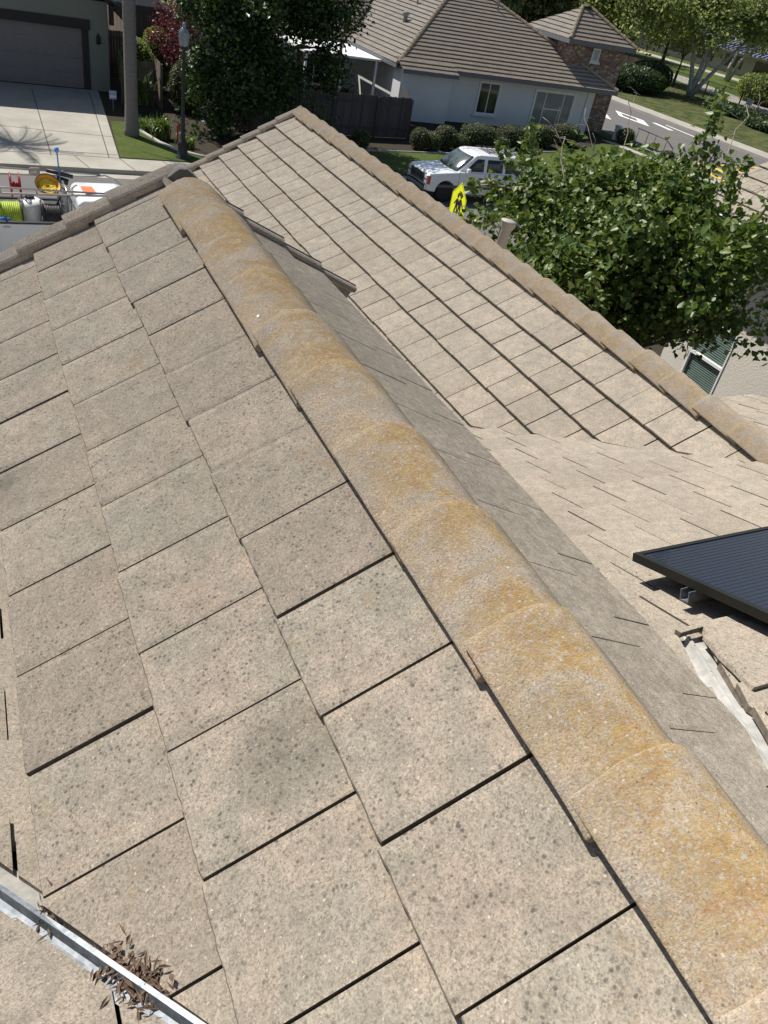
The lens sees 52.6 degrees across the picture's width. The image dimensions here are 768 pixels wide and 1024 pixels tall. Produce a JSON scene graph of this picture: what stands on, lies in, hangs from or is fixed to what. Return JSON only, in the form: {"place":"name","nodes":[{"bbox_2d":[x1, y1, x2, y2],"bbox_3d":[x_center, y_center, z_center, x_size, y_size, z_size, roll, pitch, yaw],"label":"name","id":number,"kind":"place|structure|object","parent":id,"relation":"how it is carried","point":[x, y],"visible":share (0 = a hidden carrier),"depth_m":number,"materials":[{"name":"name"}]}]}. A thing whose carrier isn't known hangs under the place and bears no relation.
{"place":"outdoors","nodes":[
{"label":"outdoors","id":0,"kind":"place"},
{"bbox_2d":[0,81,118,157],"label":"driveway","id":1,"kind":"structure","parent":0,"point":[65,111],"depth_m":30.47,"materials":[{"name":"concrete"}]},
{"bbox_2d":[110,121,203,162],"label":"lawn","id":2,"kind":"structure","parent":0,"point":[143,146],"depth_m":29.49,"materials":[{"name":"green plant"}]},
{"bbox_2d":[122,0,139,136],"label":"palm tree","id":3,"kind":"object","parent":2,"relation":"on","point":[131,127],"visible":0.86,"depth_m":29.12,"materials":[{"name":"brown plant"}]},
{"bbox_2d":[0,174,540,263],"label":"street","id":4,"kind":"structure","parent":0,"point":[27,181],"depth_m":26.00,"materials":[{"name":"grey asphalt"}]},
{"bbox_2d":[0,167,120,251],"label":"utility pickup","id":5,"kind":"object","parent":4,"relation":"on","point":[11,232],"visible":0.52,"depth_m":18.42,"materials":[{"name":"white paint"}]},
{"bbox_2d":[0,217,10,220],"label":"blue bag","id":6,"kind":"object","parent":5,"relation":"on","point":[6,218],"visible":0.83,"depth_m":18.11,"materials":[{"name":"plastic"}]},
{"bbox_2d":[0,200,23,220],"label":"hose reel","id":7,"kind":"object","parent":5,"relation":"on","point":[13,210],"visible":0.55,"depth_m":18.27,"materials":[{"name":"green rubber"}]},
{"bbox_2d":[8,172,21,197],"bbox_3d":[-8.867,-7.860,18.680,0.235,0.576,0.576,-8,41,-25],"label":"hose reel","id":8,"kind":"object","parent":5,"relation":"on","point":[15,183],"visible":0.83,"depth_m":18.59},
{"bbox_2d":[16,195,43,220],"bbox_3d":[-8.635,-7.290,19.024,0.662,0.890,0.720,-8,41,-25],"label":"water tank","id":9,"kind":"object","parent":5,"relation":"on","point":[31,206],"visible":0.53,"depth_m":18.71,"materials":[{"name":"white plastic"}]},
{"bbox_2d":[35,173,60,193],"bbox_3d":[-8.104,-7.861,18.714,0.596,0.168,0.596,-1,71,-30],"label":"hard hat","id":10,"kind":"object","parent":5,"relation":"on","point":[46,181],"visible":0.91,"depth_m":18.74,"materials":[{"name":"yellow plastic"}]},
{"bbox_2d":[39,199,62,221],"bbox_3d":[-8.055,-7.167,18.825,0.455,0.756,0.756,-8,41,-25],"label":"hose reel","id":11,"kind":"object","parent":5,"relation":"on","point":[51,212],"visible":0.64,"depth_m":18.59,"materials":[{"name":"black metal"}]},
{"bbox_2d":[54,147,60,182],"bbox_3d":[-7.950,-8.135,18.992,0.110,1.490,0.110,-8,41,-25],"label":"wash brush","id":12,"kind":"object","parent":5,"relation":"on","point":[56,149],"visible":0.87,"depth_m":18.69,"materials":[{"name":"blue plastic"}]},
{"bbox_2d":[46,168,72,185],"bbox_3d":[-8.004,-8.266,19.184,0.619,0.355,0.197,-7,40,-23],"label":"leaf blower","id":13,"kind":"object","parent":5,"relation":"on","point":[63,174],"visible":0.8,"depth_m":19.18,"materials":[{"name":"black plastic"}]},
{"bbox_2d":[56,185,71,214],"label":"pump column","id":14,"kind":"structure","parent":5,"relation":"on","point":[64,203],"depth_m":18.81,"materials":[{"name":"black metal"}]},
{"bbox_2d":[81,186,94,191],"bbox_3d":[-7.261,-7.912,19.089,0.270,0.031,0.420,-13,47,-32],"label":"orange board","id":15,"kind":"object","parent":5,"relation":"on","point":[87,189],"visible":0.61,"depth_m":19.09,"materials":[{"name":"orange plastic"}]},
{"bbox_2d":[0,168,483,196],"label":"gutter","id":16,"kind":"object","parent":4,"relation":"on","point":[122,176],"depth_m":26.58,"materials":[{"name":"concrete"}]},
{"bbox_2d":[449,182,465,214],"bbox_3d":[1.838,-7.467,21.509,0.054,3.190,0.860,-5,39,-22],"label":"school crossing sign","id":17,"kind":"object","parent":4,"relation":"on","point":[457,202],"visible":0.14,"depth_m":20.85,"materials":[{"name":"yellow metal"}]},
{"bbox_2d":[406,145,527,204],"bbox_3d":[3.469,-13.861,31.733,4.825,1.905,2.080,-8,41,-25],"label":"parked suv","id":18,"kind":"object","parent":4,"relation":"on","point":[445,177],"visible":0.73,"depth_m":30.94,"materials":[{"name":"white paint"}]},
{"bbox_2d":[0,34,666,165],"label":"lot","id":19,"kind":"structure","parent":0,"point":[203,146],"depth_m":35.40,"materials":[{"name":"green plant"}]},
{"bbox_2d":[0,0,121,91],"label":"garage house","id":20,"kind":"structure","parent":19,"relation":"on","point":[79,28],"depth_m":34.37,"materials":[{"name":"grey paint"}]},
{"bbox_2d":[0,19,84,88],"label":"garage door","id":21,"kind":"structure","parent":20,"relation":"in","point":[62,58],"depth_m":34.45,"materials":[{"name":"grey metal"}]},
{"bbox_2d":[109,90,116,110],"bbox_3d":[-11.613,-17.601,33.286,0.300,0.830,0.028,-8,41,-25],"label":"yard sign","id":22,"kind":"object","parent":19,"relation":"on","point":[112,94],"visible":1,"depth_m":33.14,"materials":[{"name":"white paint"}]},
{"bbox_2d":[108,29,122,72],"bbox_3d":[-13.763,-23.381,39.487,1.800,1.966,0.114,-11,42,-28],"label":"wooden fence","id":23,"kind":"object","parent":19,"relation":"on","point":[116,37],"visible":0.34,"depth_m":39.45,"materials":[{"name":"brown wood"}]},
{"bbox_2d":[107,4,162,108],"bbox_3d":[-13.424,-24.547,41.181,0.128,1.929,18.358,-7,40,-24],"label":"wooden fence","id":24,"kind":"object","parent":19,"relation":"on","point":[118,26],"visible":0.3,"depth_m":35.45,"materials":[{"name":"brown wood"}]},
{"bbox_2d":[117,38,153,82],"bbox_3d":[-11.372,-20.351,35.712,1.701,2.571,1.717,-8,41,-25],"label":"garden shrub","id":25,"kind":"object","parent":19,"relation":"on","point":[143,52],"visible":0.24,"depth_m":35.06,"materials":[{"name":"green plant"}]},
{"bbox_2d":[120,58,156,105],"bbox_3d":[-10.915,-19.087,34.605,1.545,1.858,0.111,-8,41,-25],"label":"wooden fence","id":26,"kind":"object","parent":19,"relation":"on","point":[146,66],"visible":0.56,"depth_m":34.43,"materials":[{"name":"brown wood"}]},
{"bbox_2d":[113,0,178,27],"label":"pale house","id":27,"kind":"structure","parent":19,"relation":"on","point":[149,3],"depth_m":52.35,"materials":[{"name":"beige paint"}]},
{"bbox_2d":[139,115,153,132],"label":"strap leaf plant","id":28,"kind":"object","parent":19,"relation":"on","point":[144,127],"visible":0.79,"depth_m":31.40,"materials":[{"name":"green plant"}]},
{"bbox_2d":[107,2,188,46],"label":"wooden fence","id":29,"kind":"object","parent":19,"relation":"on","point":[143,13],"visible":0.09,"depth_m":48.53,"materials":[{"name":"brown wood"}]},
{"bbox_2d":[137,67,164,105],"bbox_3d":[-10.395,-18.488,33.631,1.821,1.529,1.615,-8,41,-25],"label":"cycad plant","id":30,"kind":"object","parent":19,"relation":"on","point":[144,86],"visible":0.89,"depth_m":33.61,"materials":[{"name":"green plant"}]},
{"bbox_2d":[141,26,172,92],"bbox_3d":[-10.988,-21.841,37.538,1.583,2.900,1.920,-8,41,-25],"label":"garden shrub","id":31,"kind":"object","parent":19,"relation":"on","point":[153,47],"visible":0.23,"depth_m":36.87,"materials":[{"name":"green plant"}]},
{"bbox_2d":[141,112,175,139],"bbox_3d":[-9.042,-15.354,30.807,1.377,0.940,1.563,32,40,25],"label":"strap leaf plant","id":32,"kind":"object","parent":19,"relation":"on","point":[160,127],"visible":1,"depth_m":30.84,"materials":[{"name":"green plant"}]},
{"bbox_2d":[139,128,204,156],"bbox_3d":[-7.486,-14.469,30.792,7.320,0.150,2.291,19,37,10],"label":"garden edging","id":33,"kind":"object","parent":19,"relation":"on","point":[163,143],"visible":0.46,"depth_m":30.23,"materials":[{"name":"stone"}]},
{"bbox_2d":[143,0,210,70],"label":"plum tree","id":34,"kind":"object","parent":19,"relation":"on","point":[174,53],"visible":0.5,"depth_m":34.79,"materials":[{"name":"brown plant"}]},
{"bbox_2d":[176,125,178,141],"bbox_3d":[-8.227,-15.092,30.955,0.100,0.620,0.026,-8,41,-25],"label":"marker stake","id":35,"kind":"object","parent":19,"relation":"on","point":[177,126],"visible":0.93,"depth_m":30.92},
{"bbox_2d":[175,22,189,159],"bbox_3d":[-7.232,-15.043,27.974,0.520,4.480,0.520,-8,41,-25],"label":"street lamp","id":36,"kind":"object","parent":19,"relation":"on","point":[183,38],"visible":0.99,"depth_m":27.98,"materials":[{"name":"black metal"}]},
{"bbox_2d":[160,0,209,22],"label":"leafy tree","id":37,"kind":"object","parent":19,"relation":"on","point":[162,1],"visible":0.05,"depth_m":42.75,"materials":[{"name":"green plant"}]},
{"bbox_2d":[168,59,202,113],"bbox_3d":[-8.867,-19.169,35.017,1.723,2.317,1.488,-8,41,-25],"label":"garden shrub","id":38,"kind":"object","parent":19,"relation":"on","point":[175,78],"visible":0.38,"depth_m":34.60,"materials":[{"name":"green plant"}]},
{"bbox_2d":[174,134,197,148],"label":"strap leaf plant","id":39,"kind":"object","parent":19,"relation":"on","point":[191,143],"visible":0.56,"depth_m":30.54,"materials":[{"name":"green plant"}]},
{"bbox_2d":[170,0,374,140],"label":"evergreen tree","id":40,"kind":"object","parent":19,"relation":"on","point":[235,31],"visible":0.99,"depth_m":31.87,"materials":[{"name":"green plant"}]},
{"bbox_2d":[234,84,413,138],"bbox_3d":[-1.599,-19.166,37.281,3.151,1.899,11.932,32,41,25],"label":"board fence","id":41,"kind":"object","parent":19,"relation":"on","point":[373,116],"visible":0.69,"depth_m":37.10,"materials":[{"name":"grey paint"}]},
{"bbox_2d":[351,129,370,148],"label":"clipped bush","id":42,"kind":"object","parent":19,"relation":"on","point":[360,138],"visible":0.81,"depth_m":35.20,"materials":[{"name":"green plant"}]},
{"bbox_2d":[178,0,636,133],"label":"white house","id":43,"kind":"structure","parent":19,"relation":"on","point":[491,62],"depth_m":45.73,"materials":[{"name":"tile"}]},
{"bbox_2d":[294,49,332,85],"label":"window","id":44,"kind":"structure","parent":43,"relation":"in","point":[316,79],"depth_m":46.57,"materials":[{"name":"grey glass"}]},
{"bbox_2d":[472,80,502,117],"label":"window","id":45,"kind":"structure","parent":43,"relation":"in","point":[488,95],"depth_m":45.12,"materials":[{"name":"white glass"}]},
{"bbox_2d":[525,88,576,127],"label":"window","id":46,"kind":"structure","parent":43,"relation":"in","point":[546,104],"depth_m":47.11,"materials":[{"name":"grey glass"}]},
{"bbox_2d":[589,48,601,64],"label":"window","id":47,"kind":"structure","parent":43,"relation":"in","point":[595,56],"depth_m":47.53,"materials":[{"name":"white glass"}]},
{"bbox_2d":[409,126,431,150],"bbox_3d":[1.747,-17.893,37.258,1.057,1.067,1.076,-8,41,-25],"label":"clipped bush","id":48,"kind":"object","parent":19,"relation":"on","point":[420,138],"visible":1,"depth_m":36.96,"materials":[{"name":"green plant"}]},
{"bbox_2d":[427,133,441,151],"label":"clipped bush","id":49,"kind":"object","parent":19,"relation":"on","point":[435,142],"visible":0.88,"depth_m":37.23,"materials":[{"name":"green plant"}]},
{"bbox_2d":[435,124,457,149],"bbox_3d":[3.026,-18.458,38.277,1.226,1.177,1.198,-8,41,-25],"label":"clipped bush","id":50,"kind":"object","parent":19,"relation":"on","point":[447,134],"visible":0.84,"depth_m":37.91,"materials":[{"name":"green plant"}]},
{"bbox_2d":[453,134,468,148],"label":"clipped bush","id":51,"kind":"object","parent":19,"relation":"on","point":[462,140],"visible":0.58,"depth_m":38.38,"materials":[{"name":"green plant"}]},
{"bbox_2d":[365,149,563,153],"bbox_3d":[4.009,-17.921,38.652,16.871,0.120,0.798,-17,45,-34],"label":"garden edging","id":52,"kind":"object","parent":19,"relation":"on","point":[430,152],"visible":0.41,"depth_m":36.63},
{"bbox_2d":[459,122,498,147],"bbox_3d":[4.870,-19.255,39.830,2.069,1.244,1.593,-8,41,-25],"label":"clipped bush","id":53,"kind":"object","parent":19,"relation":"on","point":[476,134],"visible":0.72,"depth_m":39.32,"materials":[{"name":"green plant"}]},
{"bbox_2d":[494,136,510,148],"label":"clipped bush","id":54,"kind":"object","parent":19,"relation":"on","point":[506,142],"visible":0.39,"depth_m":39.94,"materials":[{"name":"green plant"}]},
{"bbox_2d":[495,124,528,149],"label":"clipped bush","id":55,"kind":"object","parent":19,"relation":"on","point":[512,133],"visible":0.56,"depth_m":40.97,"materials":[{"name":"green plant"}]},
{"bbox_2d":[526,123,557,147],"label":"clipped bush","id":56,"kind":"object","parent":19,"relation":"on","point":[547,135],"visible":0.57,"depth_m":42.83,"materials":[{"name":"green plant"}]},
{"bbox_2d":[551,123,581,146],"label":"clipped bush","id":57,"kind":"object","parent":19,"relation":"on","point":[565,130],"visible":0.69,"depth_m":44.43,"materials":[{"name":"green plant"}]},
{"bbox_2d":[0,151,719,193],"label":"sidewalk","id":58,"kind":"structure","parent":0,"point":[71,163],"depth_m":26.73,"materials":[{"name":"concrete"}]},
{"bbox_2d":[0,106,767,1023],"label":"tile roof house","id":59,"kind":"structure","parent":0,"point":[350,672],"depth_m":2.00,"materials":[{"name":"concrete"}]},
{"bbox_2d":[19,878,178,1020],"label":"leaf litter","id":60,"kind":"object","parent":59,"relation":"on","point":[151,979],"visible":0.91,"depth_m":1.49,"materials":[{"name":"brown plant"}]},
{"bbox_2d":[632,526,767,622],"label":"solar panel","id":61,"kind":"object","parent":59,"relation":"on","point":[731,569],"visible":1,"depth_m":3.22,"materials":[{"name":"glass"}]},
{"bbox_2d":[367,142,701,191],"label":"lawn","id":62,"kind":"structure","parent":0,"point":[397,162],"depth_m":37.02,"materials":[{"name":"green plant"}]},
{"bbox_2d":[589,130,681,165],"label":"lawn","id":63,"kind":"structure","parent":0,"point":[606,135],"depth_m":48.98,"materials":[{"name":"green plant"}]},
{"bbox_2d":[612,125,622,139],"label":"utility pedestal","id":64,"kind":"object","parent":63,"relation":"on","point":[617,127],"visible":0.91,"depth_m":49.03,"materials":[{"name":"white paint"}]},
{"bbox_2d":[615,128,635,143],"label":"clipped bush","id":65,"kind":"object","parent":63,"relation":"on","point":[621,134],"visible":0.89,"depth_m":48.12,"materials":[{"name":"green plant"}]},
{"bbox_2d":[634,128,673,152],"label":"hand rail","id":66,"kind":"object","parent":63,"relation":"on","point":[654,140],"visible":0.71,"depth_m":47.50,"materials":[{"name":"black metal"}]},
{"bbox_2d":[659,150,675,159],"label":"clipped bush","id":67,"kind":"object","parent":63,"relation":"on","point":[666,152],"visible":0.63,"depth_m":46.57,"materials":[{"name":"green plant"}]},
{"bbox_2d":[603,140,702,174],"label":"path","id":68,"kind":"structure","parent":0,"point":[625,147],"depth_m":47.57,"materials":[{"name":"concrete"}]},
{"bbox_2d":[643,335,664,355],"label":"lot","id":69,"kind":"structure","parent":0,"point":[657,349],"depth_m":21.83,"materials":[{"name":"grey concrete"}]},
{"bbox_2d":[453,78,767,369],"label":"broadleaf tree","id":70,"kind":"object","parent":69,"relation":"on","point":[673,257],"visible":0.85,"depth_m":9.62,"materials":[{"name":"green plant"}]},
{"bbox_2d":[660,162,767,397],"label":"neighbour house","id":71,"kind":"structure","parent":69,"relation":"on","point":[718,373],"depth_m":12.82,"materials":[{"name":"beige paint"}]},
{"bbox_2d":[680,327,738,394],"bbox_3d":[5.573,-2.635,13.386,0.065,1.240,0.790,-8,41,-25],"label":"window","id":72,"kind":"structure","parent":71,"relation":"in","point":[706,373],"depth_m":13.42,"materials":[{"name":"glass"}]},
{"bbox_2d":[616,22,713,99],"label":"school lot","id":73,"kind":"structure","parent":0,"point":[640,48],"depth_m":126.10,"materials":[{"name":"grey asphalt"}]},
{"bbox_2d":[622,55,641,65],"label":"timber enclosure","id":74,"kind":"object","parent":73,"relation":"on","point":[629,60],"visible":0.18,"depth_m":81.71,"materials":[{"name":"brown wood"}]},
{"bbox_2d":[572,0,695,62],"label":"sycamore tree","id":75,"kind":"object","parent":73,"relation":"on","point":[601,6],"visible":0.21,"depth_m":84.39,"materials":[{"name":"green plant"}]},
{"bbox_2d":[673,19,706,85],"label":"lime tree","id":76,"kind":"object","parent":73,"relation":"on","point":[687,46],"visible":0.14,"depth_m":82.61,"materials":[{"name":"green plant"}]},
{"bbox_2d":[630,18,767,77],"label":"school building","id":77,"kind":"structure","parent":73,"relation":"on","point":[749,64],"depth_m":116.03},
{"bbox_2d":[645,34,662,45],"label":"window","id":78,"kind":"structure","parent":77,"relation":"in","point":[652,39],"depth_m":127.58,"materials":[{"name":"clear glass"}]},
{"bbox_2d":[670,42,686,53],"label":"window","id":79,"kind":"structure","parent":77,"relation":"in","point":[677,50],"depth_m":123.49,"materials":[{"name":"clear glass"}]},
{"bbox_2d":[695,47,714,60],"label":"window","id":80,"kind":"structure","parent":77,"relation":"in","point":[698,55],"depth_m":119.72,"materials":[{"name":"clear glass"}]},
{"bbox_2d":[724,53,742,68],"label":"window","id":81,"kind":"structure","parent":77,"relation":"in","point":[738,58],"depth_m":115.13,"materials":[{"name":"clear glass"}]},
{"bbox_2d":[752,61,767,73],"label":"window","id":82,"kind":"structure","parent":77,"relation":"in","point":[760,67],"depth_m":111.34,"materials":[{"name":"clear glass"}]},
{"bbox_2d":[729,20,765,48],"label":"distant tree","id":83,"kind":"object","parent":73,"relation":"on","point":[741,41],"depth_m":113.17,"materials":[{"name":"green plant"}]},
{"bbox_2d":[602,101,767,179],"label":"cross street","id":84,"kind":"structure","parent":0,"point":[676,138],"depth_m":55.72,"materials":[{"name":"grey asphalt"}]},
{"bbox_2d":[500,0,523,14],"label":"conifer tree","id":85,"kind":"object","parent":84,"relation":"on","point":[510,6],"visible":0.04,"depth_m":64.25,"materials":[{"name":"green plant"}]},
{"bbox_2d":[606,110,694,136],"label":"road lettering","id":86,"kind":"object","parent":84,"relation":"on","point":[638,120],"visible":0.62,"depth_m":59.31,"materials":[{"name":"white paint"}]},
{"bbox_2d":[692,163,756,180],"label":"crosswalk","id":87,"kind":"structure","parent":84,"relation":"on","point":[720,170],"depth_m":47.76,"materials":[{"name":"yellow paint"}]},
{"bbox_2d":[636,50,739,81],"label":"school path","id":88,"kind":"structure","parent":0,"point":[695,67],"depth_m":114.33,"materials":[{"name":"concrete"}]},
{"bbox_2d":[612,96,767,156],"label":"sidewalk","id":89,"kind":"structure","parent":0,"point":[695,127],"depth_m":61.12,"materials":[{"name":"concrete"}]},
{"bbox_2d":[616,86,767,152],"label":"school lawn","id":90,"kind":"structure","parent":0,"point":[676,103],"depth_m":67.44,"materials":[{"name":"green plant"}]},
{"bbox_2d":[498,0,586,22],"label":"distant tree","id":91,"kind":"object","parent":90,"relation":"on","point":[533,10],"visible":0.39,"depth_m":75.68,"materials":[{"name":"green plant"}]},
{"bbox_2d":[615,63,666,93],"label":"garden shrub","id":92,"kind":"object","parent":90,"relation":"on","point":[639,79],"visible":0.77,"depth_m":71.93,"materials":[{"name":"green plant"}]},
{"bbox_2d":[633,59,673,89],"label":"garden shrub","id":93,"kind":"object","parent":90,"relation":"on","point":[662,68],"visible":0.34,"depth_m":75.34,"materials":[{"name":"green plant"}]},
{"bbox_2d":[608,0,767,96],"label":"sycamore tree","id":94,"kind":"object","parent":90,"relation":"on","point":[727,18],"visible":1,"depth_m":73.79,"materials":[{"name":"green plant"}]},
{"bbox_2d":[627,55,767,115],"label":"iron fence","id":95,"kind":"object","parent":90,"relation":"on","point":[717,93],"visible":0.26,"depth_m":79.02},
{"bbox_2d":[746,98,753,105],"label":"notice sign","id":96,"kind":"object","parent":95,"relation":"attached to","point":[749,102],"visible":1,"depth_m":75.38,"materials":[{"name":"white paint"}]},
{"bbox_2d":[703,99,767,118],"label":"garden shrub","id":97,"kind":"object","parent":90,"relation":"on","point":[738,110],"visible":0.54,"depth_m":70.09,"materials":[{"name":"green plant"}]},
{"bbox_2d":[741,114,767,132],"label":"garden shrub","id":98,"kind":"object","parent":90,"relation":"on","point":[752,120],"visible":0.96,"depth_m":65.71,"materials":[{"name":"green plant"}]},
{"bbox_2d":[625,50,767,107],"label":"school lawn","id":99,"kind":"structure","parent":0,"point":[686,70],"depth_m":105.69,"materials":[{"name":"green plant"}]},
{"bbox_2d":[594,8,649,43],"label":"distant tree","id":100,"kind":"object","parent":99,"relation":"on","point":[618,28],"visible":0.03,"depth_m":109.98,"materials":[{"name":"green plant"}]},
{"bbox_2d":[724,30,762,81],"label":"sycamore tree","id":101,"kind":"object","parent":99,"relation":"on","point":[728,76],"visible":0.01,"depth_m":100.84,"materials":[{"name":"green plant"}]},
{"bbox_2d":[736,72,767,106],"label":"garden shrub","id":102,"kind":"object","parent":99,"relation":"on","point":[754,83],"visible":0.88,"depth_m":82.85,"materials":[{"name":"green plant"}]},
{"bbox_2d":[670,72,767,115],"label":"school path","id":103,"kind":"structure","parent":0,"point":[711,92],"depth_m":85.64,"materials":[{"name":"concrete"}]},
{"bbox_3d":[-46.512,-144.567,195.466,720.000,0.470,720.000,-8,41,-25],"label":"ground","id":104,"kind":"structure","parent":0,"visible":0},
{"bbox_2d":[611,98,767,160],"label":"kerb","id":105,"kind":"structure","parent":104,"relation":"on","point":[750,152],"depth_m":59.70,"materials":[{"name":"concrete"}]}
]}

